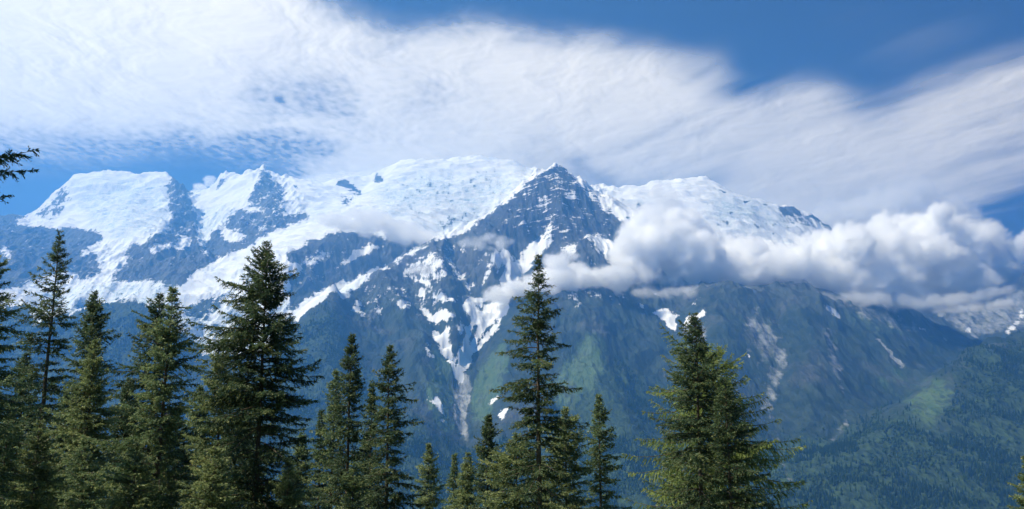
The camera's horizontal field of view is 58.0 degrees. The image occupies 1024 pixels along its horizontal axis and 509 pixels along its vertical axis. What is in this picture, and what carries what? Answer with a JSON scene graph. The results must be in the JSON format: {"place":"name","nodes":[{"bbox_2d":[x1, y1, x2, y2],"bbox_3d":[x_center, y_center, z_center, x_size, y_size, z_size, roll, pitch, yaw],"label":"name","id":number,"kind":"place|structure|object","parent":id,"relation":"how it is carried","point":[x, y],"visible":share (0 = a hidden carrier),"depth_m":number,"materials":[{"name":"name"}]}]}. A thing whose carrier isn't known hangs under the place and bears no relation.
{"place":"outdoors","nodes":[
{"label":"outdoors","id":0,"kind":"place"},
{"bbox_2d":[0,155,1023,508],"bbox_3d":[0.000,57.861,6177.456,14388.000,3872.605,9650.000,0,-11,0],"label":"mountains","id":1,"kind":"structure","parent":0,"point":[424,267],"depth_m":6040.29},
{"bbox_2d":[0,300,1023,508],"bbox_3d":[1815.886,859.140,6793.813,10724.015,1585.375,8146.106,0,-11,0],"label":"forest","id":2,"kind":"object","parent":1,"relation":"on","point":[832,448],"visible":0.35,"depth_m":3581.39,"materials":[{"name":"green plant"}]},
{"bbox_2d":[0,0,1023,225],"bbox_3d":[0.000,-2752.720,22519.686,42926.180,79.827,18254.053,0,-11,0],"label":"cloud","id":3,"kind":"structure","parent":0,"point":[114,69],"depth_m":20181.56,"materials":[{"name":"white"}]},
{"bbox_2d":[0,0,1023,288],"label":"sky","id":4,"kind":"structure","parent":0,"point":[874,55],"materials":[{"name":"blue"}]},
{"bbox_3d":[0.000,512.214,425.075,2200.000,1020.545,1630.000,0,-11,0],"label":"ground","id":5,"kind":"structure","parent":0,"visible":0},
{"bbox_2d":[0,146,39,203],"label":"spruce tree","id":6,"kind":"object","parent":5,"relation":"on","point":[8,157],"visible":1,"depth_m":13.68,"materials":[{"name":"green plant"}]},
{"bbox_2d":[0,407,43,508],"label":"spruce tree","id":7,"kind":"object","parent":5,"relation":"on","point":[8,467],"visible":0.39,"depth_m":23.45,"materials":[{"name":"green plant"}]},
{"bbox_2d":[0,352,49,503],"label":"spruce tree","id":8,"kind":"object","parent":5,"relation":"on","point":[25,360],"visible":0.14,"depth_m":37.52,"materials":[{"name":"green plant"}]},
{"bbox_2d":[0,255,51,507],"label":"spruce tree","id":9,"kind":"object","parent":5,"relation":"on","point":[7,377],"visible":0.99,"depth_m":19.90,"materials":[{"name":"green plant"}]},
{"bbox_2d":[0,419,67,508],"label":"spruce tree","id":10,"kind":"object","parent":5,"relation":"on","point":[40,502],"visible":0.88,"depth_m":20.39,"materials":[{"name":"green plant"}]},
{"bbox_2d":[3,229,81,504],"bbox_3d":[-14.673,7.394,28.143,2.699,16.738,2.885,0,-11,0],"label":"spruce tree","id":11,"kind":"object","parent":5,"relation":"on","point":[41,414],"visible":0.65,"depth_m":28.88,"materials":[{"name":"green plant"}]},
{"bbox_2d":[44,392,86,507],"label":"spruce tree","id":12,"kind":"object","parent":5,"relation":"on","point":[59,439],"visible":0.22,"depth_m":33.22,"materials":[{"name":"green plant"}]},
{"bbox_2d":[35,335,125,508],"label":"young spruce","id":13,"kind":"object","parent":5,"relation":"on","point":[88,388],"visible":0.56,"depth_m":24.52,"materials":[{"name":"green plant"}]},
{"bbox_2d":[53,437,110,508],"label":"spruce tree","id":14,"kind":"object","parent":5,"relation":"on","point":[83,464],"visible":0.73,"depth_m":22.38,"materials":[{"name":"green plant"}]},
{"bbox_2d":[46,290,123,504],"bbox_3d":[-16.616,10.251,34.781,3.263,18.089,3.244,0,-11,0],"label":"spruce tree","id":15,"kind":"object","parent":5,"relation":"on","point":[94,320],"visible":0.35,"depth_m":35.83,"materials":[{"name":"green plant"}]},
{"bbox_2d":[98,378,144,508],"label":"spruce tree","id":16,"kind":"object","parent":5,"relation":"on","point":[116,431],"visible":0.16,"depth_m":39.06,"materials":[{"name":"green plant"}]},
{"bbox_2d":[51,285,209,508],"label":"young spruce","id":17,"kind":"object","parent":5,"relation":"on","point":[158,436],"visible":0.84,"depth_m":21.52,"materials":[{"name":"green plant"}]},
{"bbox_2d":[93,440,169,508],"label":"spruce tree","id":18,"kind":"object","parent":5,"relation":"on","point":[141,499],"visible":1,"depth_m":19.86,"materials":[{"name":"green plant"}]},
{"bbox_2d":[92,292,183,508],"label":"spruce tree","id":19,"kind":"object","parent":5,"relation":"on","point":[155,312],"visible":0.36,"depth_m":30.50,"materials":[{"name":"green plant"}]},
{"bbox_2d":[161,415,201,508],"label":"spruce tree","id":20,"kind":"object","parent":5,"relation":"on","point":[180,476],"visible":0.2,"depth_m":33.22,"materials":[{"name":"green plant"}]},
{"bbox_2d":[171,385,230,507],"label":"spruce tree","id":21,"kind":"object","parent":5,"relation":"on","point":[198,413],"visible":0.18,"depth_m":36.26,"materials":[{"name":"green plant"}]},
{"bbox_2d":[177,442,243,508],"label":"spruce tree","id":22,"kind":"object","parent":5,"relation":"on","point":[211,484],"visible":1,"depth_m":20.32,"materials":[{"name":"green plant"}]},
{"bbox_2d":[168,348,254,508],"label":"young spruce","id":23,"kind":"object","parent":5,"relation":"on","point":[220,368],"visible":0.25,"depth_m":25.37,"materials":[{"name":"green plant"}]},
{"bbox_2d":[216,396,281,508],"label":"spruce tree","id":24,"kind":"object","parent":5,"relation":"on","point":[251,446],"visible":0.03,"depth_m":32.19,"materials":[{"name":"green plant"}]},
{"bbox_2d":[181,240,324,508],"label":"spruce tree","id":25,"kind":"object","parent":5,"relation":"on","point":[244,334],"visible":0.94,"depth_m":23.52,"materials":[{"name":"green plant"}]},
{"bbox_2d":[268,460,308,508],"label":"spruce tree","id":26,"kind":"object","parent":5,"relation":"on","point":[288,483],"visible":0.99,"depth_m":22.26,"materials":[{"name":"green plant"}]},
{"bbox_2d":[274,431,320,508],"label":"spruce tree","id":27,"kind":"object","parent":5,"relation":"on","point":[302,450],"visible":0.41,"depth_m":36.96,"materials":[{"name":"green plant"}]},
{"bbox_2d":[303,409,335,508],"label":"young spruce","id":28,"kind":"object","parent":5,"relation":"on","point":[319,445],"visible":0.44,"depth_m":35.03,"materials":[{"name":"green plant"}]},
{"bbox_2d":[307,368,346,508],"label":"young spruce","id":29,"kind":"object","parent":5,"relation":"on","point":[332,417],"visible":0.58,"depth_m":33.22,"materials":[{"name":"green plant"}]},
{"bbox_2d":[314,332,371,508],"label":"spruce tree","id":30,"kind":"object","parent":5,"relation":"on","point":[356,384],"visible":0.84,"depth_m":29.40,"materials":[{"name":"green plant"}]},
{"bbox_2d":[336,460,374,508],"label":"spruce tree","id":31,"kind":"object","parent":5,"relation":"on","point":[353,480],"visible":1,"depth_m":25.16,"materials":[{"name":"green plant"}]},
{"bbox_2d":[355,435,383,507],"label":"spruce tree","id":32,"kind":"object","parent":5,"relation":"on","point":[360,462],"visible":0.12,"depth_m":34.99,"materials":[{"name":"green plant"}]},
{"bbox_2d":[359,383,380,508],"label":"young spruce","id":33,"kind":"object","parent":5,"relation":"on","point":[370,402],"visible":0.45,"depth_m":32.36,"materials":[{"name":"green plant"}]},
{"bbox_2d":[356,344,433,508],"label":"spruce tree","id":34,"kind":"object","parent":5,"relation":"on","point":[386,475],"visible":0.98,"depth_m":28.31,"materials":[{"name":"green plant"}]},
{"bbox_2d":[411,442,446,508],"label":"young spruce","id":35,"kind":"object","parent":5,"relation":"on","point":[429,473],"visible":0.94,"depth_m":42.74,"materials":[{"name":"green plant"}]},
{"bbox_2d":[441,453,468,508],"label":"young spruce","id":36,"kind":"object","parent":5,"relation":"on","point":[453,471],"visible":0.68,"depth_m":40.82,"materials":[{"name":"green plant"}]},
{"bbox_2d":[446,451,486,508],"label":"young spruce","id":37,"kind":"object","parent":5,"relation":"on","point":[465,491],"visible":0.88,"depth_m":38.71,"materials":[{"name":"green plant"}]},
{"bbox_2d":[461,413,507,508],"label":"spruce tree","id":38,"kind":"object","parent":5,"relation":"on","point":[483,451],"visible":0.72,"depth_m":35.06,"materials":[{"name":"green plant"}]},
{"bbox_2d":[476,431,551,508],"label":"young spruce","id":39,"kind":"object","parent":5,"relation":"on","point":[504,460],"visible":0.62,"depth_m":26.11,"materials":[{"name":"green plant"}]},
{"bbox_2d":[489,253,591,508],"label":"spruce tree","id":40,"kind":"object","parent":5,"relation":"on","point":[535,490],"visible":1,"depth_m":23.55,"materials":[{"name":"green plant"}]},
{"bbox_2d":[530,465,553,504],"bbox_3d":[1.221,12.790,32.010,2.766,11.106,2.763,0,-11,0],"label":"spruce tree","id":41,"kind":"object","parent":5,"relation":"on","point":[547,500],"visible":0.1,"depth_m":32.87,"materials":[{"name":"green plant"}]},
{"bbox_2d":[536,406,599,508],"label":"young spruce","id":42,"kind":"object","parent":5,"relation":"on","point":[571,462],"visible":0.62,"depth_m":30.12,"materials":[{"name":"green plant"}]},
{"bbox_2d":[576,394,631,508],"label":"spruce tree","id":43,"kind":"object","parent":5,"relation":"on","point":[598,414],"visible":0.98,"depth_m":31.15,"materials":[{"name":"green plant"}]},
{"bbox_2d":[646,432,687,508],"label":"spruce tree","id":44,"kind":"object","parent":5,"relation":"on","point":[664,482],"visible":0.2,"depth_m":32.10,"materials":[{"name":"green plant"}]},
{"bbox_2d":[648,311,735,508],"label":"spruce tree","id":45,"kind":"object","parent":5,"relation":"on","point":[700,456],"visible":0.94,"depth_m":25.52,"materials":[{"name":"green plant"}]},
{"bbox_2d":[621,323,812,508],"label":"conifer tree","id":46,"kind":"object","parent":5,"relation":"on","point":[715,364],"visible":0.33,"depth_m":28.27,"materials":[{"name":"green plant"}]},
{"bbox_2d":[699,376,780,508],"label":"spruce tree","id":47,"kind":"object","parent":5,"relation":"on","point":[740,474],"visible":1,"depth_m":24.28,"materials":[{"name":"green plant"}]},
{"bbox_2d":[1007,455,1023,508],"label":"young spruce","id":48,"kind":"object","parent":5,"relation":"on","point":[1020,499],"visible":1,"depth_m":26.32,"materials":[{"name":"green plant"}]}
]}

